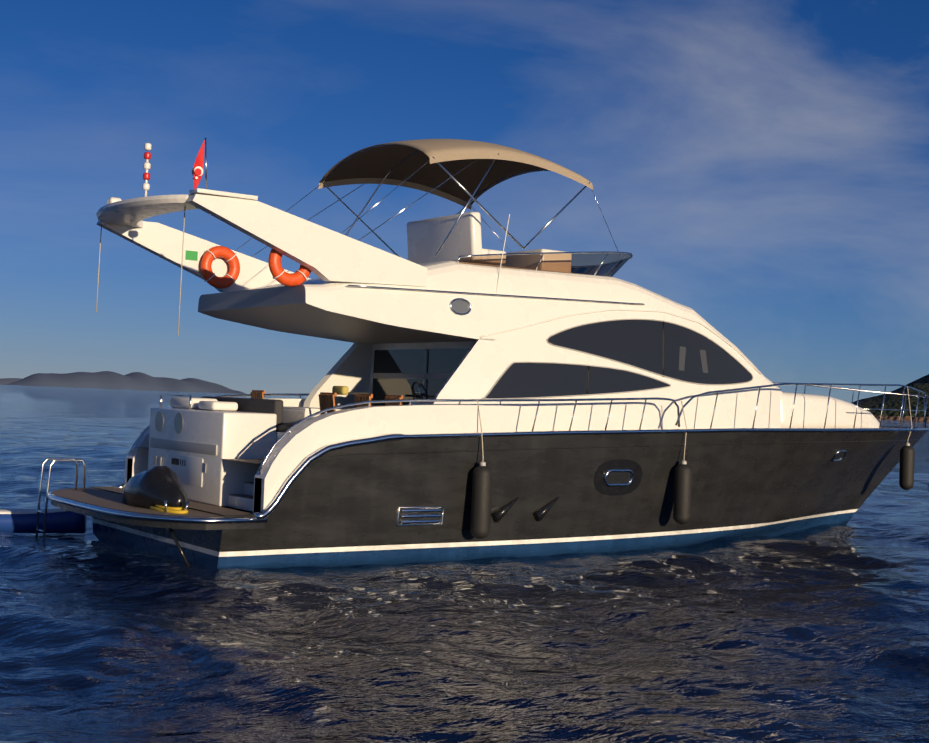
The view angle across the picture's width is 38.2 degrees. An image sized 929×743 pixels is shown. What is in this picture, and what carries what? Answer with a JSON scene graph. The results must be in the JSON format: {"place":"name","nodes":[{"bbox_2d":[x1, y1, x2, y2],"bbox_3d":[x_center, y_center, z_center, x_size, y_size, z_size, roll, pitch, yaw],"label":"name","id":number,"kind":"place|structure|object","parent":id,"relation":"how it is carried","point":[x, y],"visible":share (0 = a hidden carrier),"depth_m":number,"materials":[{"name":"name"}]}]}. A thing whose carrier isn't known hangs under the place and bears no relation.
{"place":"outdoors","nodes":[
{"label":"outdoors","id":0,"kind":"place"},
{"bbox_2d":[0,378,20,384],"bbox_3d":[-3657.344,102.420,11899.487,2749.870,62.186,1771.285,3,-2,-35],"label":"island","id":1,"kind":"structure","parent":0,"point":[4,381],"depth_m":11557.00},
{"bbox_2d":[6,371,244,393],"bbox_3d":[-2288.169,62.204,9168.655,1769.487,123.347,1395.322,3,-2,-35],"label":"island","id":2,"kind":"structure","parent":0,"point":[129,381],"depth_m":8853.85,"materials":[{"name":"grey stone"}]},
{"bbox_2d":[0,385,928,742],"bbox_3d":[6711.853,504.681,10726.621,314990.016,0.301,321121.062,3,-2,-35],"label":"sea","id":3,"kind":"structure","parent":0,"point":[820,633],"depth_m":14.40,"materials":[{"name":"blue liquid"}]},
{"bbox_2d":[0,508,86,533],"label":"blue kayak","id":4,"kind":"object","parent":3,"relation":"on","point":[58,520],"visible":0.81,"depth_m":23.16,"materials":[{"name":"blue plastic"}]},
{"bbox_2d":[92,426,926,567],"bbox_3d":[3.077,2.486,26.323,19.380,3.150,5.499,3,-2,-35],"label":"hull","id":5,"kind":"object","parent":3,"relation":"on","point":[336,511],"visible":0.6,"depth_m":21.91,"materials":[{"name":"paint"}]},
{"bbox_2d":[47,488,267,529],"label":"swim platform","id":6,"kind":"structure","parent":5,"relation":"attached to","point":[103,505],"depth_m":19.05,"materials":[{"name":"brown wood"}]},
{"bbox_2d":[35,458,85,538],"bbox_3d":[-6.601,2.255,21.916,0.670,1.669,0.420,3,-2,-35],"label":"swim ladder","id":7,"kind":"object","parent":6,"relation":"attached to","point":[47,488],"visible":0.96,"depth_m":21.89,"materials":[{"name":"silver metal"}]},
{"bbox_2d":[122,466,187,513],"bbox_3d":[-4.480,1.692,19.758,0.738,0.612,2.284,3,-2,-35],"label":"jet ski","id":8,"kind":"object","parent":6,"relation":"on","point":[154,488],"visible":0.94,"depth_m":19.38,"materials":[{"name":"black plastic"}]},
{"bbox_2d":[148,390,402,511],"bbox_3d":[-3.041,1.207,22.035,3.200,1.780,4.760,3,-2,-35],"label":"aft cockpit","id":9,"kind":"object","parent":5,"relation":"in","point":[213,433],"visible":0.62,"depth_m":20.76,"materials":[{"name":"white plastic"}]},
{"bbox_2d":[125,398,516,513],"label":"cockpit coamings","id":10,"kind":"object","parent":5,"relation":"in","point":[295,448],"visible":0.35,"depth_m":20.04,"materials":[{"name":"white plastic"}]},
{"bbox_2d":[164,298,846,566],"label":"hull fittings","id":11,"kind":"object","parent":5,"relation":"attached to","point":[615,477],"visible":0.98,"depth_m":21.87,"materials":[{"name":"silver metal"}]},
{"bbox_2d":[136,427,887,463],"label":"deck","id":12,"kind":"structure","parent":5,"relation":"on","point":[258,461],"depth_m":20.06,"materials":[{"name":"brown wood"}]},
{"bbox_2d":[332,349,450,407],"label":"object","id":13,"kind":"object","parent":12,"relation":"on","point":[344,390],"visible":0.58,"depth_m":23.64,"materials":[{"name":"brown wood"}]},
{"bbox_2d":[198,260,782,431],"bbox_3d":[0.938,-0.324,24.814,10.900,2.830,4.310,3,-2,-35],"label":"superstructure","id":14,"kind":"object","parent":12,"relation":"on","point":[367,321],"visible":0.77,"depth_m":22.67,"materials":[{"name":"white"}]},
{"bbox_2d":[96,143,426,291],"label":"radar arch","id":15,"kind":"structure","parent":14,"relation":"on","point":[324,254],"depth_m":20.53,"materials":[{"name":"white"}]},
{"bbox_2d":[96,206,185,335],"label":"antennas","id":16,"kind":"object","parent":15,"relation":"hanging from","point":[181,268],"visible":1,"depth_m":19.68,"materials":[{"name":"beige"}]},
{"bbox_2d":[185,250,197,260],"bbox_3d":[-4.679,-1.987,23.018,0.220,0.160,0.006,3,-2,-35],"label":"navigation light","id":17,"kind":"object","parent":15,"relation":"attached to","point":[191,255],"visible":1,"depth_m":23.01,"materials":[{"name":"green plastic"}]},
{"bbox_2d":[192,138,206,188],"bbox_3d":[-3.781,-2.963,19.230,0.242,0.794,0.098,3,-2,-35],"label":"flag","id":18,"kind":"object","parent":15,"relation":"attached to","point":[197,170],"visible":1,"depth_m":19.22,"materials":[{"name":"red fabric"}]},
{"bbox_2d":[200,246,310,288],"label":"lifebuoys","id":19,"kind":"object","parent":15,"relation":"attached to","point":[280,275],"visible":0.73,"depth_m":23.02,"materials":[{"name":"orange plastic"}]},
{"bbox_2d":[235,139,618,259],"bbox_3d":[-0.458,-2.933,23.826,6.058,2.288,3.752,3,-2,-35],"label":"bimini","id":20,"kind":"object","parent":15,"relation":"attached to","point":[466,173],"visible":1,"depth_m":24.65,"materials":[{"name":"fabric"}]},
{"bbox_2d":[407,212,564,292],"bbox_3d":[0.662,-2.051,23.787,2.389,1.397,2.503,-4,3,-35],"label":"seat","id":21,"kind":"object","parent":14,"relation":"on","point":[426,238],"visible":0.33,"depth_m":23.10,"materials":[{"name":"white"}]},
{"bbox_2d":[457,251,632,276],"bbox_3d":[0.686,-1.923,24.631,4.456,0.590,3.720,3,-2,-35],"label":"windshield","id":22,"kind":"object","parent":14,"relation":"on","point":[607,263],"visible":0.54,"depth_m":23.11,"materials":[{"name":"clear glass"}]},
{"bbox_2d":[371,320,751,405],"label":"windows","id":23,"kind":"structure","parent":14,"relation":"attached to","point":[663,348],"depth_m":23.78,"materials":[{"name":"black glass"}]},
{"bbox_2d":[482,319,753,398],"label":"window frames","id":24,"kind":"structure","parent":23,"relation":"attached to","point":[614,368],"depth_m":23.46,"materials":[{"name":"grey"}]},
{"bbox_2d":[130,285,928,473],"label":"rails","id":25,"kind":"object","parent":12,"relation":"on","point":[475,400],"visible":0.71,"depth_m":23.20,"materials":[{"name":"silver metal"}]},
{"bbox_2d":[780,392,880,427],"bbox_3d":[6.880,0.841,28.977,4.100,0.771,3.440,3,-2,-35],"label":"coachroof","id":26,"kind":"object","parent":12,"relation":"on","point":[809,410],"visible":0.5,"depth_m":27.33,"materials":[{"name":"white plastic"}]},
{"bbox_2d":[115,426,928,518],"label":"rub rail","id":27,"kind":"object","parent":5,"relation":"attached to","point":[289,482],"visible":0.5,"depth_m":21.18,"materials":[{"name":"silver metal"}]},
{"bbox_2d":[153,309,917,472],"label":"trim strip","id":28,"kind":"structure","parent":5,"relation":"attached to","point":[175,460],"depth_m":22.72,"materials":[{"name":"paint"}]},
{"bbox_2d":[470,387,914,538],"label":"boat fenders","id":29,"kind":"object","parent":5,"relation":"attached to","point":[481,500],"visible":1,"depth_m":23.37,"materials":[{"name":"black rubber"}]},
{"bbox_2d":[0,0,928,402],"label":"sky","id":30,"kind":"structure","parent":0,"point":[761,167],"materials":[{"name":"blue"}]},
{"bbox_2d":[852,374,928,420],"bbox_3d":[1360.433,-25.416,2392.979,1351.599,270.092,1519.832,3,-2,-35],"label":"green hill","id":31,"kind":"structure","parent":0,"point":[891,401],"depth_m":2293.94,"materials":[{"name":"green plant"}]}
]}

